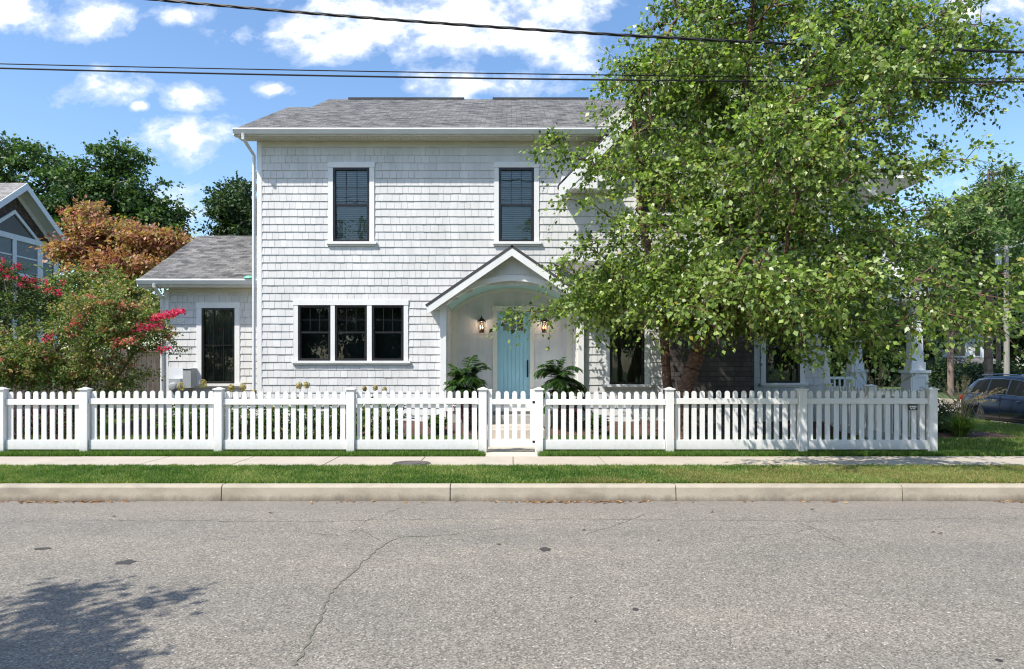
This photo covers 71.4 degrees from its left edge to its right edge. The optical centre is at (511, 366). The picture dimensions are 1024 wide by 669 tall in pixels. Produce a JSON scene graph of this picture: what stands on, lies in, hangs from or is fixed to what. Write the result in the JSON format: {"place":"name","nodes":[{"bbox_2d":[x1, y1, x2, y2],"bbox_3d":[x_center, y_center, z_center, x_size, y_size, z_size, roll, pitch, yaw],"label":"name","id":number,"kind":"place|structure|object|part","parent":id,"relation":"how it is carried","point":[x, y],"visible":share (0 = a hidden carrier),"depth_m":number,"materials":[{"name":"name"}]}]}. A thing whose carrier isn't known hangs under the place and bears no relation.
{"place":"outdoors","nodes":[
{"label":"outdoors","id":0,"kind":"place"},
{"bbox_2d":[0,500,1023,668],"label":"road","id":1,"kind":"structure","parent":0,"point":[240,585],"depth_m":5.87,"materials":[{"name":"grey asphalt"}]},
{"bbox_2d":[1,500,1023,543],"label":"fallen leaves","id":2,"kind":"object","parent":1,"relation":"on","point":[568,501],"visible":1,"depth_m":9.47,"materials":[{"name":"brown plant"}]},
{"bbox_2d":[6,502,1019,664],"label":"road cracks","id":3,"kind":"object","parent":1,"relation":"on","point":[310,635],"visible":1,"depth_m":6.97,"materials":[{"name":"black asphalt"}]},
{"bbox_2d":[33,547,1002,661],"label":"road stains","id":4,"kind":"object","parent":1,"relation":"on","point":[128,561],"visible":1,"depth_m":6.58,"materials":[{"name":"black asphalt"}]},
{"bbox_2d":[0,456,1023,465],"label":"sidewalk","id":5,"kind":"structure","parent":0,"point":[549,460],"depth_m":12.03,"materials":[{"name":"concrete"}]},
{"bbox_2d":[392,460,430,465],"bbox_3d":[-1.644,1.595,11.660,0.620,0.037,0.620,0,0,0],"label":"manhole cover","id":6,"kind":"object","parent":5,"relation":"on","point":[414,462],"visible":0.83,"depth_m":11.70,"materials":[{"name":"metal"}]},
{"bbox_2d":[0,67,1023,82],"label":"overhead wire","id":7,"kind":"object","parent":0,"point":[474,77],"visible":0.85,"depth_m":12.89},
{"bbox_2d":[0,63,1023,78],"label":"overhead wire","id":8,"kind":"object","parent":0,"point":[455,72],"visible":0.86,"depth_m":12.99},
{"bbox_2d":[0,0,1023,367],"label":"sky","id":9,"kind":"structure","parent":0,"point":[187,121],"materials":[{"name":"blue"}]},
{"bbox_2d":[12,382,1016,482],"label":"yard","id":10,"kind":"structure","parent":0,"point":[940,394],"depth_m":16.52,"materials":[{"name":"green plant"}]},
{"bbox_2d":[14,405,48,439],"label":"purple shrub","id":11,"kind":"object","parent":10,"relation":"on","point":[15,424],"visible":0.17,"depth_m":14.57,"materials":[{"name":"grey plant"}]},
{"bbox_2d":[0,183,67,348],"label":"neighbour house","id":12,"kind":"structure","parent":10,"relation":"on","point":[27,221],"depth_m":29.16,"materials":[{"name":"grey"}]},
{"bbox_2d":[0,236,11,267],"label":"window","id":13,"kind":"structure","parent":12,"relation":"in","point":[5,243],"depth_m":28.13,"materials":[{"name":"white paint"}]},
{"bbox_2d":[0,215,33,238],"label":"window","id":14,"kind":"structure","parent":12,"relation":"in","point":[12,225],"depth_m":28.64,"materials":[{"name":"grey glass"}]},
{"bbox_2d":[17,241,36,275],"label":"window","id":15,"kind":"structure","parent":12,"relation":"in","point":[30,256],"depth_m":29.41,"materials":[{"name":"white paint"}]},
{"bbox_2d":[43,248,52,277],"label":"window","id":16,"kind":"structure","parent":12,"relation":"in","point":[46,264],"depth_m":30.61,"materials":[{"name":"white paint"}]},
{"bbox_2d":[0,257,98,423],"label":"crepe myrtle","id":17,"kind":"object","parent":10,"relation":"on","point":[32,300],"visible":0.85,"depth_m":16.77,"materials":[{"name":"green plant"}]},
{"bbox_2d":[0,130,127,269],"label":"evergreen tree","id":18,"kind":"object","parent":10,"relation":"on","point":[11,159],"visible":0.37,"depth_m":38.69,"materials":[{"name":"green plant"}]},
{"bbox_2d":[1,349,159,415],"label":"privacy fence","id":19,"kind":"object","parent":10,"relation":"on","point":[149,385],"visible":0.08,"depth_m":22.61,"materials":[{"name":"brown wood"}]},
{"bbox_2d":[14,414,157,435],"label":"back lawn","id":20,"kind":"structure","parent":10,"relation":"on","point":[115,423],"depth_m":19.55,"materials":[{"name":"green plant"}]},
{"bbox_2d":[64,397,107,424],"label":"green shrub","id":21,"kind":"object","parent":10,"relation":"on","point":[73,413],"visible":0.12,"depth_m":18.38,"materials":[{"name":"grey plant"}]},
{"bbox_2d":[21,259,166,344],"bbox_3d":[-13.513,-0.974,24.016,5.502,5.166,3.367,0,0,0],"label":"understorey tree","id":22,"kind":"object","parent":10,"relation":"on","point":[80,280],"visible":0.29,"depth_m":23.38,"materials":[{"name":"green plant"}]},
{"bbox_2d":[0,256,191,419],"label":"crepe myrtle","id":23,"kind":"object","parent":10,"relation":"on","point":[38,364],"visible":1,"depth_m":16.01,"materials":[{"name":"green plant"}]},
{"bbox_2d":[26,194,196,348],"bbox_3d":[-14.608,-2.464,26.688,5.899,8.152,4.903,0,0,0],"label":"maple tree","id":24,"kind":"object","parent":10,"relation":"on","point":[136,248],"visible":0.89,"depth_m":25.81,"materials":[{"name":"orange plant"}]},
{"bbox_2d":[91,376,149,418],"bbox_3d":[-12.001,0.928,21.508,2.058,1.436,1.699,0,0,0],"label":"green shrub","id":25,"kind":"object","parent":10,"relation":"on","point":[123,407],"visible":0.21,"depth_m":21.51,"materials":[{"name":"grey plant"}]},
{"bbox_2d":[45,130,199,349],"bbox_3d":[-22.001,-5.657,39.803,8.906,14.535,7.434,0,0,0],"label":"evergreen tree","id":26,"kind":"object","parent":10,"relation":"on","point":[143,206],"visible":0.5,"depth_m":39.04,"materials":[{"name":"green plant"}]},
{"bbox_2d":[191,170,256,235],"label":"evergreen tree","id":27,"kind":"object","parent":10,"relation":"on","point":[229,211],"visible":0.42,"depth_m":40.66,"materials":[{"name":"green plant"}]},
{"bbox_2d":[0,387,487,453],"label":"picket fence","id":28,"kind":"object","parent":10,"relation":"on","point":[219,401],"visible":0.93,"depth_m":13.16,"materials":[{"name":"white wood"}]},
{"bbox_2d":[488,389,534,446],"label":"garden gate","id":29,"kind":"structure","parent":28,"relation":"attached to","point":[514,401],"depth_m":13.13,"materials":[{"name":"white wood"}]},
{"bbox_2d":[9,431,939,452],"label":"front lawn","id":30,"kind":"structure","parent":10,"relation":"on","point":[551,438],"depth_m":13.54,"materials":[{"name":"green plant"}]},
{"bbox_2d":[0,462,1023,483],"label":"verge grass","id":31,"kind":"structure","parent":10,"relation":"on","point":[276,473],"depth_m":10.46,"materials":[{"name":"green plant"}]},
{"bbox_2d":[553,464,1023,482],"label":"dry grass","id":32,"kind":"structure","parent":31,"relation":"on","point":[858,469],"depth_m":10.22,"materials":[{"name":"green plant"}]},
{"bbox_2d":[0,449,1023,456],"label":"edging grass","id":33,"kind":"structure","parent":10,"relation":"on","point":[340,453],"depth_m":12.70,"materials":[{"name":"green plant"}]},
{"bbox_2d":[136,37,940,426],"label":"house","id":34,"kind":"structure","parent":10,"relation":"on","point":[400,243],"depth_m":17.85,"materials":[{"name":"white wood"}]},
{"bbox_2d":[202,308,234,383],"bbox_3d":[-7.833,-0.551,19.210,0.890,2.020,0.460,0,0,0],"label":"window","id":35,"kind":"structure","parent":34,"relation":"in","point":[218,324],"depth_m":19.16,"materials":[{"name":"black glass"}]},
{"bbox_2d":[298,305,330,360],"bbox_3d":[-4.951,-0.839,18.070,0.820,1.399,0.460,0,0,0],"label":"window","id":36,"kind":"structure","parent":34,"relation":"in","point":[314,321],"depth_m":18.28,"materials":[{"name":"black glass"}]},
{"bbox_2d":[333,168,368,240],"bbox_3d":[-4.027,-4.054,18.070,0.917,1.863,0.460,0,0,0],"label":"window","id":37,"kind":"structure","parent":34,"relation":"in","point":[350,185],"depth_m":17.94,"materials":[{"name":"black glass"}]},
{"bbox_2d":[335,305,366,360],"bbox_3d":[-4.033,-0.839,18.070,0.810,1.399,0.460,0,0,0],"label":"window","id":38,"kind":"structure","parent":34,"relation":"in","point":[350,320],"depth_m":18.28,"materials":[{"name":"black glass"}]},
{"bbox_2d":[372,305,403,360],"bbox_3d":[-3.111,-0.839,18.070,0.806,1.399,0.460,0,0,0],"label":"window","id":39,"kind":"structure","parent":34,"relation":"in","point":[387,320],"depth_m":18.28,"materials":[{"name":"black glass"}]},
{"bbox_2d":[497,312,529,398],"bbox_3d":[0.041,-0.279,19.349,0.889,2.429,0.103,0,0,0],"label":"door","id":40,"kind":"structure","parent":34,"relation":"in","point":[502,332],"depth_m":19.38,"materials":[{"name":"teal paint"}]},
{"bbox_2d":[499,168,533,240],"bbox_3d":[0.112,-4.054,18.070,0.890,1.863,0.460,0,0,0],"label":"window","id":41,"kind":"structure","parent":34,"relation":"in","point":[516,185],"depth_m":17.94,"materials":[{"name":"black glass"}]},
{"bbox_2d":[610,311,644,383],"bbox_3d":[2.884,-0.473,17.940,0.875,1.840,0.200,0,0,0],"label":"window","id":42,"kind":"structure","parent":34,"relation":"in","point":[627,366],"depth_m":18.01,"materials":[{"name":"black glass"}]},
{"bbox_2d":[642,163,674,212],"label":"window","id":43,"kind":"structure","parent":34,"relation":"in","point":[646,209],"depth_m":17.93,"materials":[{"name":"black glass"}]},
{"bbox_2d":[766,331,799,382],"bbox_3d":[6.787,-0.491,18.070,0.863,1.810,0.460,0,0,0],"label":"window","id":44,"kind":"structure","parent":34,"relation":"in","point":[792,375],"depth_m":18.28,"materials":[{"name":"black glass"}]},
{"bbox_2d":[97,417,1022,438],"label":"mulch bed","id":45,"kind":"object","parent":10,"relation":"on","point":[975,434],"visible":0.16,"depth_m":16.92,"materials":[{"name":"brown plant"}]},
{"bbox_2d":[22,397,74,439],"bbox_3d":[-9.484,1.087,14.693,1.262,1.095,0.956,0,0,0],"label":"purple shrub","id":46,"kind":"object","parent":45,"relation":"on","point":[56,421],"visible":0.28,"depth_m":14.64,"materials":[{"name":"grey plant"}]},
{"bbox_2d":[155,379,207,439],"bbox_3d":[-6.600,0.957,14.486,1.234,1.412,1.072,0,0,0],"label":"hydrangea","id":47,"kind":"object","parent":45,"relation":"on","point":[190,418],"visible":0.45,"depth_m":14.39,"materials":[{"name":"green plant"}]},
{"bbox_2d":[206,383,265,439],"bbox_3d":[-5.614,1.003,14.493,1.249,1.341,1.032,0,0,0],"label":"hydrangea","id":48,"kind":"object","parent":45,"relation":"on","point":[232,387],"visible":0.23,"depth_m":14.39,"materials":[{"name":"green plant"}]},
{"bbox_2d":[247,389,297,439],"bbox_3d":[-4.842,1.062,14.511,1.291,1.202,1.070,0,0,0],"label":"hydrangea","id":49,"kind":"object","parent":45,"relation":"on","point":[273,423],"visible":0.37,"depth_m":14.36,"materials":[{"name":"green plant"}]},
{"bbox_2d":[280,382,338,439],"bbox_3d":[-4.147,1.007,14.507,1.269,1.426,1.068,0,0,0],"label":"hydrangea","id":50,"kind":"object","parent":45,"relation":"on","point":[299,385],"visible":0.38,"depth_m":14.39,"materials":[{"name":"green plant"}]},
{"bbox_2d":[313,404,364,439],"bbox_3d":[-3.456,1.136,14.475,1.258,1.034,1.084,0,0,0],"label":"hydrangea","id":51,"kind":"object","parent":45,"relation":"on","point":[338,425],"visible":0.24,"depth_m":14.35,"materials":[{"name":"green plant"}]},
{"bbox_2d":[356,385,414,439],"bbox_3d":[-2.619,1.015,14.514,1.295,1.291,1.033,0,0,0],"label":"hydrangea","id":52,"kind":"object","parent":45,"relation":"on","point":[364,388],"visible":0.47,"depth_m":14.38,"materials":[{"name":"green plant"}]},
{"bbox_2d":[428,414,447,434],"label":"green shrub","id":53,"kind":"object","parent":45,"relation":"on","point":[437,423],"visible":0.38,"depth_m":16.52,"materials":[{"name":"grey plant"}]},
{"bbox_2d":[453,394,478,427],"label":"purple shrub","id":54,"kind":"object","parent":45,"relation":"on","point":[462,408],"visible":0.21,"depth_m":16.83,"materials":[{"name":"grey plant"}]},
{"bbox_2d":[442,355,491,426],"bbox_3d":[-1.071,0.639,17.202,1.206,1.839,1.331,0,0,0],"label":"palm","id":55,"kind":"object","parent":45,"relation":"on","point":[473,380],"visible":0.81,"depth_m":16.94,"materials":[{"name":"green plant"}]},
{"bbox_2d":[534,357,587,427],"bbox_3d":[1.184,0.664,17.170,1.356,1.789,1.293,0,0,0],"label":"palm","id":56,"kind":"object","parent":45,"relation":"on","point":[560,380],"visible":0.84,"depth_m":16.98,"materials":[{"name":"green plant"}]},
{"bbox_2d":[558,389,584,430],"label":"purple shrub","id":57,"kind":"object","parent":45,"relation":"on","point":[567,415],"visible":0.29,"depth_m":16.86,"materials":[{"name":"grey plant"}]},
{"bbox_2d":[583,413,608,432],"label":"green shrub","id":58,"kind":"object","parent":45,"relation":"on","point":[592,422],"visible":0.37,"depth_m":16.43,"materials":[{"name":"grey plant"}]},
{"bbox_2d":[856,404,901,425],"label":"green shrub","id":59,"kind":"object","parent":45,"relation":"on","point":[856,413],"visible":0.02,"depth_m":17.39,"materials":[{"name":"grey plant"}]},
{"bbox_2d":[938,398,975,433],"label":"green shrub","id":60,"kind":"object","parent":45,"relation":"on","point":[942,409],"visible":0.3,"depth_m":17.00,"materials":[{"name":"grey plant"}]},
{"bbox_2d":[919,375,1007,436],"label":"ornamental grass","id":61,"kind":"object","parent":45,"relation":"on","point":[959,424],"depth_m":16.07,"materials":[{"name":"green plant"}]},
{"bbox_2d":[534,387,938,453],"bbox_3d":[4.126,1.040,13.160,7.439,1.329,0.188,0,0,0],"label":"picket fence","id":62,"kind":"object","parent":10,"relation":"on","point":[798,401],"visible":0.91,"depth_m":13.16,"materials":[{"name":"white wood"}]},
{"bbox_2d":[485,0,1023,439],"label":"birch tree","id":63,"kind":"object","parent":10,"relation":"on","point":[704,294],"visible":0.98,"depth_m":13.07,"materials":[{"name":"green plant"}]},
{"bbox_2d":[830,310,906,386],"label":"shade tree","id":64,"kind":"object","parent":10,"relation":"on","point":[894,367],"visible":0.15,"depth_m":57.21,"materials":[{"name":"plant"}]},
{"bbox_2d":[822,382,919,439],"bbox_3d":[7.751,1.040,15.407,0.188,1.329,4.334,0,0,0],"label":"picket fence","id":65,"kind":"object","parent":10,"relation":"on","point":[849,389],"visible":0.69,"depth_m":15.35,"materials":[{"name":"white wood"}]},
{"bbox_2d":[849,361,914,420],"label":"ornamental grass","id":66,"kind":"object","parent":10,"relation":"on","point":[887,376],"depth_m":17.85,"materials":[{"name":"plant"}]},
{"bbox_2d":[864,311,976,376],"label":"shade tree","id":67,"kind":"object","parent":10,"relation":"on","point":[940,346],"visible":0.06,"depth_m":58.35,"materials":[{"name":"green plant"}]},
{"bbox_2d":[874,231,982,320],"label":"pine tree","id":68,"kind":"object","parent":10,"relation":"on","point":[906,269],"visible":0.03,"depth_m":44.74,"materials":[{"name":"green plant"}]},
{"bbox_2d":[849,417,1023,455],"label":"side lawn","id":69,"kind":"structure","parent":10,"relation":"on","point":[997,444],"depth_m":14.99,"materials":[{"name":"green plant"}]},
{"bbox_2d":[887,322,1002,385],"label":"house","id":70,"kind":"structure","parent":10,"relation":"on","point":[961,357],"depth_m":59.94,"materials":[{"name":"white paint"}]},
{"bbox_2d":[954,345,958,356],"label":"window","id":71,"kind":"structure","parent":70,"relation":"in","point":[955,355],"depth_m":59.93,"materials":[{"name":"grey glass"}]},
{"bbox_2d":[959,344,965,356],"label":"window","id":72,"kind":"structure","parent":70,"relation":"in","point":[962,352],"depth_m":59.93,"materials":[{"name":"grey glass"}]},
{"bbox_2d":[974,346,980,356],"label":"window","id":73,"kind":"structure","parent":70,"relation":"in","point":[978,354],"depth_m":59.93,"materials":[{"name":"white glass"}]},
{"bbox_2d":[924,360,975,391],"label":"hedge","id":74,"kind":"object","parent":10,"relation":"on","point":[940,376],"visible":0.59,"depth_m":45.66,"materials":[{"name":"green plant"}]},
{"bbox_2d":[904,195,1013,394],"bbox_3d":[24.234,-3.852,40.124,6.778,11.314,6.783,0,0,37],"label":"pine tree","id":75,"kind":"object","parent":10,"relation":"on","point":[976,229],"visible":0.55,"depth_m":38.80,"materials":[{"name":"green plant"}]},
{"bbox_2d":[912,156,1023,376],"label":"pine tree","id":76,"kind":"object","parent":10,"relation":"on","point":[996,194],"visible":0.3,"depth_m":43.30,"materials":[{"name":"green plant"}]},
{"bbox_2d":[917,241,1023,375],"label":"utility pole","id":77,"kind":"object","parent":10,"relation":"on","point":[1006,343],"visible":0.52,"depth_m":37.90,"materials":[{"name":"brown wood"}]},
{"bbox_2d":[955,360,1012,387],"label":"hedge","id":78,"kind":"object","parent":10,"relation":"on","point":[980,369],"visible":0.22,"depth_m":46.75,"materials":[{"name":"green plant"}]},
{"bbox_2d":[959,210,1021,369],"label":"pine tree","id":79,"kind":"object","parent":10,"relation":"on","point":[998,350],"visible":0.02,"depth_m":49.87,"materials":[{"name":"green plant"}]},
{"bbox_2d":[960,289,1023,364],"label":"shade tree","id":80,"kind":"object","parent":10,"relation":"on","point":[1019,353],"depth_m":63.10,"materials":[{"name":"green plant"}]},
{"bbox_2d":[983,291,1023,370],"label":"shade tree","id":81,"kind":"object","parent":10,"relation":"on","point":[1017,329],"visible":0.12,"depth_m":62.33,"materials":[{"name":"green plant"}]},
{"bbox_2d":[993,173,1023,295],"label":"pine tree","id":82,"kind":"object","parent":10,"relation":"on","point":[1014,223],"visible":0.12,"depth_m":47.34,"materials":[{"name":"green plant"}]},
{"bbox_2d":[993,360,1023,375],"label":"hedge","id":83,"kind":"object","parent":10,"relation":"on","point":[1019,371],"visible":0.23,"depth_m":45.80,"materials":[{"name":"green plant"}]},
{"bbox_2d":[994,170,1023,331],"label":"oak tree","id":84,"kind":"object","parent":10,"relation":"on","point":[1018,205],"visible":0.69,"depth_m":30.58,"materials":[{"name":"green plant"}]},
{"bbox_2d":[485,424,544,456],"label":"garden path","id":85,"kind":"structure","parent":0,"point":[507,451],"depth_m":13.74,"materials":[{"name":"concrete"}]},
{"bbox_2d":[148,0,1023,53],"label":"overhead wire","id":86,"kind":"object","parent":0,"point":[530,29],"visible":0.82,"depth_m":12.69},
{"bbox_2d":[938,402,1022,424],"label":"side road","id":87,"kind":"structure","parent":0,"point":[960,406],"depth_m":30.57,"materials":[{"name":"grey asphalt"}]},
{"bbox_2d":[959,374,1023,423],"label":"parked car","id":88,"kind":"object","parent":87,"relation":"on","point":[1007,405],"visible":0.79,"depth_m":20.57,"materials":[{"name":"blue paint"}]},
{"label":"window","id":89,"kind":"part","parent":88,"relation":"part of","materials":[{"name":"black glass"}]},
{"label":"window","id":90,"kind":"part","parent":88,"relation":"part of","materials":[{"name":"black glass"}]},
{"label":"window","id":91,"kind":"part","parent":88,"relation":"part of","materials":[{"name":"black glass"}]},
{"label":"ground","id":92,"kind":"structure","parent":0,"visible":0},
{"bbox_2d":[0,483,1023,500],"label":"kerb","id":93,"kind":"structure","parent":92,"relation":"on","point":[516,491],"depth_m":9.55,"materials":[{"name":"concrete"}]},
{"bbox_2d":[893,395,960,403],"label":"side kerb","id":94,"kind":"structure","parent":92,"relation":"on","point":[951,400],"depth_m":35.08,"materials":[{"name":"concrete"}]}
]}

